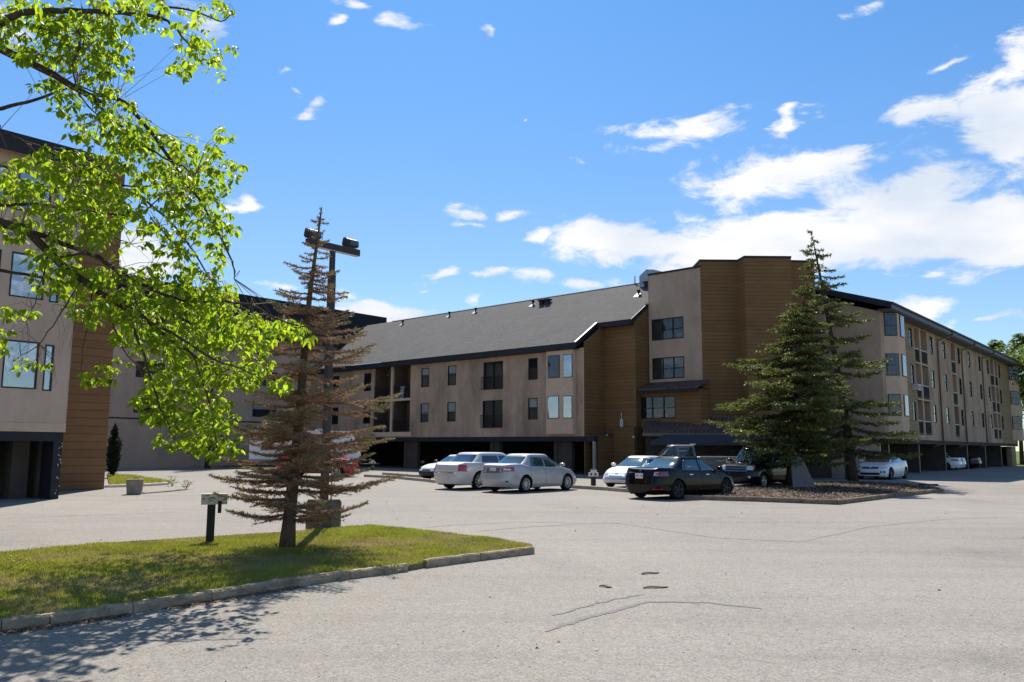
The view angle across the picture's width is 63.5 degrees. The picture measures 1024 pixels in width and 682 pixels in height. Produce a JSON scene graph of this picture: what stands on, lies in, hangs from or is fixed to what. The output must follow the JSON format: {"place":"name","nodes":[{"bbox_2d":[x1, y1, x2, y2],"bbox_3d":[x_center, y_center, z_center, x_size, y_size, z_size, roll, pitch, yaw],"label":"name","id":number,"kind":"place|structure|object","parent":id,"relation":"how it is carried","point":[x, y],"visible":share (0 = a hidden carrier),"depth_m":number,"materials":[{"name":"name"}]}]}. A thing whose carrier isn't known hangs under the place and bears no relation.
{"place":"outdoors","nodes":[
{"label":"outdoors","id":0,"kind":"place"},
{"bbox_2d":[107,473,170,484],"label":"lawn","id":1,"kind":"structure","parent":0,"point":[123,483],"depth_m":38.24,"materials":[{"name":"plant"}]},
{"bbox_2d":[106,423,122,475],"bbox_3d":[-20.844,5.703,43.327,0.868,2.821,0.895,0,-7,0],"label":"cedar shrub","id":2,"kind":"object","parent":1,"relation":"on","point":[114,448],"visible":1,"depth_m":43.16,"materials":[{"name":"green plant"}]},
{"bbox_2d":[0,465,1023,681],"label":"parking lot","id":3,"kind":"structure","parent":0,"point":[975,571],"depth_m":9.54,"materials":[{"name":"grey asphalt"}]},
{"bbox_2d":[0,125,126,498],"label":"apartment block","id":4,"kind":"structure","parent":3,"relation":"on","point":[53,442],"depth_m":26.27,"materials":[{"name":"beige paint"}]},
{"bbox_2d":[0,165,8,202],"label":"window","id":5,"kind":"structure","parent":4,"relation":"in","point":[3,167],"depth_m":25.57,"materials":[{"name":"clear glass"}]},
{"bbox_2d":[1,340,39,388],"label":"window","id":6,"kind":"structure","parent":4,"relation":"in","point":[27,379],"depth_m":25.54,"materials":[{"name":"blue glass"}]},
{"bbox_2d":[9,251,46,299],"bbox_3d":[-15.167,-2.029,25.893,0.104,1.394,0.984,-6,-10,40],"label":"window","id":7,"kind":"structure","parent":4,"relation":"in","point":[18,287],"depth_m":25.78,"materials":[{"name":"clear glass"}]},
{"bbox_2d":[17,171,51,213],"bbox_3d":[-15.151,-4.687,26.235,0.104,1.294,0.984,-6,-10,40],"label":"window","id":8,"kind":"structure","parent":4,"relation":"in","point":[24,175],"depth_m":26.20,"materials":[{"name":"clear glass"}]},
{"bbox_2d":[42,345,54,390],"bbox_3d":[-14.669,0.849,26.142,0.104,1.454,0.269,-6,-10,40],"label":"window","id":9,"kind":"structure","parent":4,"relation":"in","point":[47,379],"depth_m":26.14,"materials":[{"name":"clear glass"}]},
{"bbox_2d":[49,261,59,302],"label":"window","id":10,"kind":"structure","parent":4,"relation":"in","point":[53,298],"depth_m":26.47,"materials":[{"name":"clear glass"}]},
{"bbox_2d":[56,183,66,219],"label":"window","id":11,"kind":"structure","parent":4,"relation":"in","point":[61,198],"depth_m":26.87,"materials":[{"name":"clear glass"}]},
{"bbox_2d":[126,477,143,494],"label":"planter","id":12,"kind":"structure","parent":3,"relation":"on","point":[134,486],"depth_m":28.56,"materials":[{"name":"grey concrete"}]},
{"bbox_2d":[104,482,168,487],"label":"painted kerb","id":13,"kind":"structure","parent":3,"relation":"on","point":[144,484],"depth_m":34.39,"materials":[{"name":"grey concrete"}]},
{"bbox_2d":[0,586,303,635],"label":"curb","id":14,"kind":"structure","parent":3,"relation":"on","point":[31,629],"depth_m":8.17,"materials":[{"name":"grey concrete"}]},
{"bbox_2d":[0,0,317,464],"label":"maple tree","id":15,"kind":"object","parent":3,"relation":"on","point":[113,306],"visible":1,"depth_m":10.59,"materials":[{"name":"green plant"}]},
{"bbox_2d":[142,489,187,493],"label":"sunken kerb","id":16,"kind":"structure","parent":3,"relation":"on","point":[164,491],"depth_m":30.08,"materials":[{"name":"concrete"}]},
{"bbox_2d":[0,563,407,630],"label":"concrete kerb","id":17,"kind":"structure","parent":3,"relation":"on","point":[64,616],"depth_m":8.88,"materials":[{"name":"grey concrete"}]},
{"bbox_2d":[178,325,239,467],"bbox_3d":[-21.924,3.935,60.737,3.986,10.711,4.179,-4,-9,32],"label":"spruce tree","id":18,"kind":"object","parent":3,"relation":"on","point":[207,465],"visible":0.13,"depth_m":60.55,"materials":[{"name":"green plant"}]},
{"bbox_2d":[192,466,275,469],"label":"concrete kerb","id":19,"kind":"structure","parent":3,"relation":"on","point":[226,467],"depth_m":61.41,"materials":[{"name":"grey concrete"}]},
{"bbox_2d":[105,275,386,468],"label":"wing","id":20,"kind":"structure","parent":3,"relation":"on","point":[137,450],"depth_m":64.40,"materials":[{"name":"beige paint"}]},
{"bbox_2d":[133,400,159,412],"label":"window","id":21,"kind":"structure","parent":20,"relation":"in","point":[145,409],"depth_m":62.34,"materials":[{"name":"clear glass"}]},
{"bbox_2d":[136,361,164,378],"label":"window","id":22,"kind":"structure","parent":20,"relation":"in","point":[138,374],"depth_m":62.46,"materials":[{"name":"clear glass"}]},
{"bbox_2d":[252,404,275,417],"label":"window","id":23,"kind":"structure","parent":20,"relation":"in","point":[258,411],"depth_m":69.91,"materials":[{"name":"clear glass"}]},
{"bbox_2d":[222,465,275,468],"bbox_3d":[-24.049,10.135,67.011,25.252,0.120,5.547,-6,-9,39],"label":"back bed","id":24,"kind":"object","parent":3,"relation":"on","point":[248,466],"visible":0.06,"depth_m":64.11,"materials":[{"name":"plant"}]},
{"bbox_2d":[0,526,532,618],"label":"grass island","id":25,"kind":"structure","parent":3,"relation":"on","point":[416,566],"depth_m":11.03,"materials":[{"name":"plant"}]},
{"bbox_2d":[201,493,227,542],"bbox_3d":[-5.042,3.003,13.967,0.420,0.840,0.170,3,-8,-20],"label":"outlet post","id":26,"kind":"object","parent":25,"relation":"on","point":[209,500],"visible":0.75,"depth_m":13.92,"materials":[{"name":"black wood"}]},
{"bbox_2d":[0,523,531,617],"bbox_3d":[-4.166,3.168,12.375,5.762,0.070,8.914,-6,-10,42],"label":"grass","id":27,"kind":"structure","parent":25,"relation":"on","point":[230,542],"depth_m":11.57,"materials":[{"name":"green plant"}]},
{"bbox_2d":[189,539,398,558],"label":"needle litter","id":28,"kind":"object","parent":25,"relation":"on","point":[309,548],"visible":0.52,"depth_m":13.00,"materials":[{"name":"brown plant"}]},
{"bbox_2d":[209,207,403,547],"bbox_3d":[-3.379,0.518,13.477,2.678,5.636,2.918,-5,-9,36],"label":"spruce tree","id":29,"kind":"object","parent":25,"relation":"on","point":[291,480],"visible":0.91,"depth_m":13.23,"materials":[{"name":"brown plant"}]},
{"bbox_2d":[249,429,379,465],"bbox_3d":[-13.397,7.481,56.755,8.600,2.860,2.445,1,-7,-6],"label":"travel trailer","id":30,"kind":"object","parent":3,"relation":"on","point":[259,457],"visible":0.01,"depth_m":55.30,"materials":[{"name":"metal"}]},
{"bbox_2d":[276,444,358,475],"bbox_3d":[-10.960,6.720,46.719,4.594,1.840,2.106,-1,-7,7],"label":"parked suv","id":31,"kind":"object","parent":3,"relation":"on","point":[347,470],"visible":0.23,"depth_m":45.77,"materials":[{"name":"red paint"}]},
{"bbox_2d":[304,228,359,529],"bbox_3d":[-3.817,0.766,17.226,0.500,6.224,1.378,-6,-10,40],"label":"street lamp","id":32,"kind":"object","parent":3,"relation":"on","point":[349,246],"visible":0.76,"depth_m":17.19,"materials":[{"name":"metal"}]},
{"bbox_2d":[364,474,397,478],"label":"parking kerb","id":33,"kind":"structure","parent":3,"relation":"on","point":[375,476],"depth_m":45.47,"materials":[{"name":"concrete"}]},
{"bbox_2d":[382,472,406,475],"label":"parking kerb","id":34,"kind":"structure","parent":3,"relation":"on","point":[388,473],"depth_m":48.98,"materials":[{"name":"concrete"}]},
{"bbox_2d":[398,477,429,481],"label":"parking kerb","id":35,"kind":"structure","parent":3,"relation":"on","point":[416,479],"depth_m":41.58,"materials":[{"name":"concrete"}]},
{"bbox_2d":[419,455,455,478],"bbox_3d":[-2.998,6.576,43.101,1.980,1.300,4.121,-6,-10,42],"label":"parked car","id":36,"kind":"object","parent":3,"relation":"on","point":[426,471],"visible":0.23,"depth_m":41.88,"materials":[{"name":"white paint"}]},
{"bbox_2d":[434,452,505,489],"bbox_3d":[-1.035,5.449,34.980,2.142,1.490,5.026,-6,-10,41],"label":"parked car","id":37,"kind":"object","parent":3,"relation":"on","point":[462,468],"visible":0.62,"depth_m":33.23,"materials":[{"name":"white paint"}]},
{"bbox_2d":[422,546,534,567],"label":"concrete kerb","id":38,"kind":"structure","parent":3,"relation":"on","point":[464,558],"depth_m":12.43,"materials":[{"name":"grey concrete"}]},
{"bbox_2d":[307,269,661,474],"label":"apartment wing","id":39,"kind":"structure","parent":3,"relation":"on","point":[559,379],"depth_m":59.19,"materials":[{"name":"beige paint"}]},
{"bbox_2d":[332,407,337,423],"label":"window","id":40,"kind":"structure","parent":39,"relation":"in","point":[334,418],"depth_m":71.07,"materials":[{"name":"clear glass"}]},
{"bbox_2d":[333,376,338,389],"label":"window","id":41,"kind":"structure","parent":39,"relation":"in","point":[334,377],"depth_m":71.50,"materials":[{"name":"clear glass"}]},
{"bbox_2d":[363,406,369,423],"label":"window","id":42,"kind":"structure","parent":39,"relation":"in","point":[366,420],"depth_m":68.07,"materials":[{"name":"clear glass"}]},
{"bbox_2d":[364,373,370,390],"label":"window","id":43,"kind":"structure","parent":39,"relation":"in","point":[367,376],"depth_m":68.45,"materials":[{"name":"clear glass"}]},
{"bbox_2d":[420,403,428,421],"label":"window","id":44,"kind":"structure","parent":39,"relation":"in","point":[424,415],"depth_m":63.26,"materials":[{"name":"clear glass"}]},
{"bbox_2d":[421,368,428,386],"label":"window","id":45,"kind":"structure","parent":39,"relation":"in","point":[424,371],"depth_m":63.64,"materials":[{"name":"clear glass"}]},
{"bbox_2d":[447,402,455,421],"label":"window","id":46,"kind":"structure","parent":39,"relation":"in","point":[451,406],"depth_m":61.23,"materials":[{"name":"clear glass"}]},
{"bbox_2d":[448,365,455,385],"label":"window","id":47,"kind":"structure","parent":39,"relation":"in","point":[451,369],"depth_m":61.58,"materials":[{"name":"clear glass"}]},
{"bbox_2d":[482,400,502,427],"bbox_3d":[-1.293,5.151,58.305,1.956,1.932,0.254,-6,-10,43],"label":"window","id":48,"kind":"structure","parent":39,"relation":"in","point":[490,407],"depth_m":58.42,"materials":[{"name":"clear glass"}]},
{"bbox_2d":[483,361,502,389],"bbox_3d":[-1.259,2.451,58.634,1.906,1.972,0.254,-6,-10,43],"label":"window","id":49,"kind":"structure","parent":39,"relation":"in","point":[495,368],"depth_m":58.71,"materials":[{"name":"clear glass"}]},
{"bbox_2d":[528,358,537,379],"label":"window","id":50,"kind":"structure","parent":39,"relation":"in","point":[532,362],"depth_m":56.15,"materials":[{"name":"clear glass"}]},
{"bbox_2d":[528,398,537,419],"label":"window","id":51,"kind":"structure","parent":39,"relation":"in","point":[532,402],"depth_m":55.78,"materials":[{"name":"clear glass"}]},
{"bbox_2d":[547,396,558,418],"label":"window","id":52,"kind":"structure","parent":39,"relation":"in","point":[552,401],"depth_m":54.03,"materials":[{"name":"clear glass"}]},
{"bbox_2d":[548,355,559,377],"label":"window","id":53,"kind":"structure","parent":39,"relation":"in","point":[553,360],"depth_m":54.30,"materials":[{"name":"clear glass"}]},
{"bbox_2d":[563,354,571,377],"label":"window","id":54,"kind":"structure","parent":39,"relation":"in","point":[567,358],"depth_m":53.53,"materials":[{"name":"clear glass"}]},
{"bbox_2d":[563,395,571,417],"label":"window","id":55,"kind":"structure","parent":39,"relation":"in","point":[567,400],"depth_m":53.19,"materials":[{"name":"clear glass"}]},
{"bbox_2d":[5,502,1023,681],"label":"grit","id":56,"kind":"object","parent":3,"relation":"on","point":[573,588],"visible":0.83,"depth_m":10.08,"materials":[{"name":"gravel"}]},
{"bbox_2d":[480,453,576,492],"bbox_3d":[0.725,5.213,32.927,2.034,1.455,4.540,-6,-10,41],"label":"parked car","id":57,"kind":"object","parent":3,"relation":"on","point":[524,472],"visible":1,"depth_m":31.80,"materials":[{"name":"silver metal"}]},
{"bbox_2d":[571,485,606,490],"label":"parking kerb","id":58,"kind":"structure","parent":3,"relation":"on","point":[589,487],"depth_m":33.94,"materials":[{"name":"concrete"}]},
{"bbox_2d":[588,469,597,485],"bbox_3d":[3.650,6.123,37.108,0.480,0.750,0.180,5,-8,-30],"label":"outlet post","id":59,"kind":"object","parent":3,"relation":"on","point":[592,473],"visible":0.98,"depth_m":37.05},
{"bbox_2d":[551,594,643,615],"bbox_3d":[0.943,2.882,9.079,0.132,0.001,1.720,-6,-10,42],"label":"tar seam","id":60,"kind":"object","parent":3,"relation":"on","point":[597,602],"visible":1,"depth_m":9.08,"materials":[{"name":"grey asphalt"}]},
{"bbox_2d":[607,487,626,491],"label":"parking kerb","id":61,"kind":"structure","parent":3,"relation":"on","point":[616,489],"depth_m":32.46,"materials":[{"name":"concrete"}]},
{"bbox_2d":[603,456,658,486],"bbox_3d":[5.715,5.797,36.866,1.998,1.360,4.555,-5,-9,38],"label":"parked car","id":62,"kind":"object","parent":3,"relation":"on","point":[612,476],"visible":0.52,"depth_m":35.93,"materials":[{"name":"white paint"}]},
{"bbox_2d":[485,523,816,542],"bbox_3d":[2.872,3.939,17.227,6.806,0.001,2.798,-2,-8,15],"label":"crack","id":63,"kind":"object","parent":3,"relation":"on","point":[647,527],"visible":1,"depth_m":17.28,"materials":[{"name":"grey asphalt"}]},
{"bbox_2d":[545,601,761,631],"bbox_3d":[1.293,2.830,8.661,2.656,0.001,0.892,4,-8,-26],"label":"tar seam","id":64,"kind":"object","parent":3,"relation":"on","point":[593,615],"visible":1,"depth_m":8.81,"materials":[{"name":"grey asphalt"}]},
{"bbox_2d":[643,586,667,588],"bbox_3d":[1.756,3.012,10.119,0.340,0.033,0.053,2,-8,-14],"label":"bark scrap","id":65,"kind":"object","parent":3,"relation":"on","point":[655,587],"visible":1,"depth_m":10.11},
{"bbox_2d":[625,456,734,499],"bbox_3d":[5.965,4.773,29.135,4.594,1.425,2.070,7,-10,-41],"label":"parked car","id":66,"kind":"object","parent":3,"relation":"on","point":[676,477],"visible":0.98,"depth_m":28.03,"materials":[{"name":"black paint"}]},
{"bbox_2d":[656,444,736,471],"bbox_3d":[8.939,6.170,41.853,6.098,1.930,2.232,0,-7,3],"label":"pickup truck","id":67,"kind":"object","parent":3,"relation":"on","point":[714,462],"visible":0.27,"depth_m":41.11,"materials":[{"name":"grey paint"}]},
{"bbox_2d":[637,256,853,478],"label":"entrance tower","id":68,"kind":"structure","parent":3,"relation":"on","point":[708,318],"depth_m":51.56,"materials":[{"name":"paint"}]},
{"bbox_2d":[641,396,675,418],"bbox_3d":[9.241,4.194,52.242,2.542,1.392,0.124,-6,-10,43],"label":"window","id":69,"kind":"structure","parent":68,"relation":"in","point":[655,407],"depth_m":52.30,"materials":[{"name":"clear glass"}]},
{"bbox_2d":[652,316,683,340],"bbox_3d":[10.070,-0.790,53.438,2.372,1.392,0.124,-6,-10,43],"label":"window","id":70,"kind":"structure","parent":68,"relation":"in","point":[665,328],"depth_m":53.47,"materials":[{"name":"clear glass"}]},
{"bbox_2d":[652,356,684,379],"bbox_3d":[10.055,1.734,53.114,2.372,1.382,0.124,-6,-10,43],"label":"window","id":71,"kind":"structure","parent":68,"relation":"in","point":[667,367],"depth_m":53.16,"materials":[{"name":"clear glass"}]},
{"bbox_2d":[650,435,788,444],"bbox_3d":[12.737,5.737,47.923,9.231,0.620,1.200,-2,-8,15],"label":"awning","id":72,"kind":"object","parent":68,"relation":"attached to","point":[695,439],"visible":0.64,"depth_m":48.15,"materials":[{"name":"fabric"}]},
{"bbox_2d":[721,446,786,486],"bbox_3d":[10.985,5.622,37.015,2.088,1.808,4.437,-6,-10,41],"label":"parked suv","id":73,"kind":"object","parent":3,"relation":"on","point":[741,468],"visible":0.58,"depth_m":35.69,"materials":[{"name":"black paint"}]},
{"bbox_2d":[735,481,874,486],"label":"concrete kerb","id":74,"kind":"structure","parent":3,"relation":"on","point":[813,481],"depth_m":40.46,"materials":[{"name":"grey concrete"}]},
{"bbox_2d":[685,481,940,499],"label":"mulch","id":75,"kind":"object","parent":3,"relation":"on","point":[868,484],"visible":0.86,"depth_m":32.23,"materials":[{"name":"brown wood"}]},
{"bbox_2d":[702,282,871,485],"bbox_3d":[12.063,1.767,36.603,6.449,9.224,7.314,0,-7,0],"label":"spruce tree","id":76,"kind":"object","parent":75,"relation":"on","point":[799,402],"visible":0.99,"depth_m":36.13,"materials":[{"name":"green plant"}]},
{"bbox_2d":[790,457,815,487],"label":"leaning slab","id":77,"kind":"structure","parent":75,"relation":"on","point":[801,476],"depth_m":34.62,"materials":[{"name":"grey concrete"}]},
{"bbox_2d":[785,229,924,480],"bbox_3d":[17.271,0.660,43.281,6.517,13.187,7.239,0,-7,0],"label":"spruce tree","id":78,"kind":"object","parent":75,"relation":"on","point":[852,453],"visible":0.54,"depth_m":42.24,"materials":[{"name":"green plant"}]},
{"bbox_2d":[682,488,943,504],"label":"concrete kerb","id":79,"kind":"structure","parent":3,"relation":"on","point":[811,501],"depth_m":27.04,"materials":[{"name":"grey concrete"}]},
{"bbox_2d":[857,455,907,479],"bbox_3d":[21.838,7.380,48.710,2.115,1.430,4.806,-6,-10,41],"label":"parked car","id":80,"kind":"object","parent":3,"relation":"on","point":[889,469],"visible":0.88,"depth_m":47.38,"materials":[{"name":"white paint"}]},
{"bbox_2d":[807,517,995,540],"bbox_3d":[8.917,4.149,18.576,9.854,0.001,0.852,6,-9,-38],"label":"crack","id":81,"kind":"object","parent":3,"relation":"on","point":[881,525],"visible":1,"depth_m":18.22,"materials":[{"name":"grey asphalt"}]},
{"bbox_2d":[815,289,1023,473],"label":"apartment block","id":82,"kind":"structure","parent":3,"relation":"on","point":[960,404],"depth_m":65.14,"materials":[{"name":"paint"}]},
{"bbox_2d":[884,314,897,335],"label":"window","id":83,"kind":"structure","parent":82,"relation":"in","point":[890,320],"depth_m":56.18,"materials":[{"name":"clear glass"}]},
{"bbox_2d":[886,353,899,375],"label":"window","id":84,"kind":"structure","parent":82,"relation":"in","point":[892,368],"depth_m":55.82,"materials":[{"name":"clear glass"}]},
{"bbox_2d":[888,394,901,415],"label":"window","id":85,"kind":"structure","parent":82,"relation":"in","point":[891,397],"depth_m":55.51,"materials":[{"name":"clear glass"}]},
{"bbox_2d":[899,315,904,337],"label":"window","id":86,"kind":"structure","parent":82,"relation":"in","point":[901,319],"depth_m":56.78,"materials":[{"name":"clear glass"}]},
{"bbox_2d":[901,354,906,376],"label":"window","id":87,"kind":"structure","parent":82,"relation":"in","point":[903,357],"depth_m":56.44,"materials":[{"name":"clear glass"}]},
{"bbox_2d":[903,394,908,415],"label":"window","id":88,"kind":"structure","parent":82,"relation":"in","point":[906,408],"depth_m":56.08,"materials":[{"name":"clear glass"}]},
{"bbox_2d":[908,327,912,347],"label":"window","id":89,"kind":"structure","parent":82,"relation":"in","point":[909,329],"depth_m":61.37,"materials":[{"name":"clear glass"}]},
{"bbox_2d":[910,364,914,383],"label":"window","id":90,"kind":"structure","parent":82,"relation":"in","point":[911,365],"depth_m":61.03,"materials":[{"name":"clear glass"}]},
{"bbox_2d":[912,401,916,420],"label":"window","id":91,"kind":"structure","parent":82,"relation":"in","point":[913,402],"depth_m":60.68,"materials":[{"name":"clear glass"}]},
{"bbox_2d":[912,384,920,390],"bbox_3d":[29.720,3.403,60.711,0.435,0.430,0.800,-6,-10,40],"label":"air conditioner","id":92,"kind":"object","parent":82,"relation":"attached to","point":[916,387],"visible":1,"depth_m":60.45,"materials":[{"name":"metal"}]},
{"bbox_2d":[929,336,932,354],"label":"window","id":93,"kind":"structure","parent":82,"relation":"in","point":[930,338],"depth_m":65.97,"materials":[{"name":"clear glass"}]},
{"bbox_2d":[931,370,934,388],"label":"window","id":94,"kind":"structure","parent":82,"relation":"in","point":[932,372],"depth_m":65.60,"materials":[{"name":"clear glass"}]},
{"bbox_2d":[933,405,936,422],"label":"window","id":95,"kind":"structure","parent":82,"relation":"in","point":[934,406],"depth_m":65.28,"materials":[{"name":"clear glass"}]},
{"bbox_2d":[942,341,945,358],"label":"window","id":96,"kind":"structure","parent":82,"relation":"in","point":[943,343],"depth_m":69.13,"materials":[{"name":"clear glass"}]},
{"bbox_2d":[944,374,947,391],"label":"window","id":97,"kind":"structure","parent":82,"relation":"in","point":[945,375],"depth_m":68.80,"materials":[{"name":"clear glass"}]},
{"bbox_2d":[946,407,949,423],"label":"window","id":98,"kind":"structure","parent":82,"relation":"in","point":[947,408],"depth_m":68.45,"materials":[{"name":"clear glass"}]},
{"bbox_2d":[1008,366,1016,379],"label":"window","id":99,"kind":"structure","parent":82,"relation":"in","point":[1013,367],"depth_m":90.83,"materials":[{"name":"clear glass"}]},
{"bbox_2d":[1010,391,1018,404],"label":"window","id":100,"kind":"structure","parent":82,"relation":"in","point":[1014,396],"depth_m":90.48,"materials":[{"name":"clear glass"}]},
{"bbox_2d":[1012,416,1020,428],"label":"window","id":101,"kind":"structure","parent":82,"relation":"in","point":[1016,424],"depth_m":90.15,"materials":[{"name":"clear glass"}]},
{"bbox_2d":[946,455,961,469],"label":"parked car","id":102,"kind":"object","parent":3,"relation":"on","point":[952,463],"visible":0.3,"depth_m":68.89,"materials":[{"name":"white paint"}]},
{"bbox_2d":[946,453,965,468],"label":"parked car","id":103,"kind":"object","parent":3,"relation":"on","point":[963,461],"visible":0.15,"depth_m":71.57,"materials":[{"name":"white paint"}]},
{"bbox_2d":[968,456,981,468],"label":"parked car","id":104,"kind":"object","parent":3,"relation":"on","point":[974,462],"visible":0.24,"depth_m":74.72,"materials":[{"name":"black paint"}]},
{"bbox_2d":[0,0,1023,450],"label":"sky","id":105,"kind":"structure","parent":0,"point":[474,153],"materials":[{"name":"blue"}]},
{"bbox_2d":[1016,451,1023,465],"bbox_3d":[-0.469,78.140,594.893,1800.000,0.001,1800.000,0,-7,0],"label":"ground","id":106,"kind":"structure","parent":0,"point":[1017,458],"depth_m":156.42,"materials":[{"name":"green plant"}]},
{"bbox_2d":[987,339,1005,351],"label":"broadleaf tree","id":107,"kind":"object","parent":106,"relation":"on","point":[991,344],"visible":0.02,"depth_m":108.53,"materials":[{"name":"green plant"}]},
{"bbox_2d":[995,333,1023,464],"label":"broadleaf tree","id":108,"kind":"object","parent":106,"relation":"on","point":[1018,337],"visible":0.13,"depth_m":100.28,"materials":[{"name":"green plant"}]},
{"bbox_2d":[999,344,1023,418],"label":"broadleaf tree","id":109,"kind":"object","parent":106,"relation":"on","point":[1021,380],"visible":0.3,"depth_m":91.34,"materials":[{"name":"green plant"}]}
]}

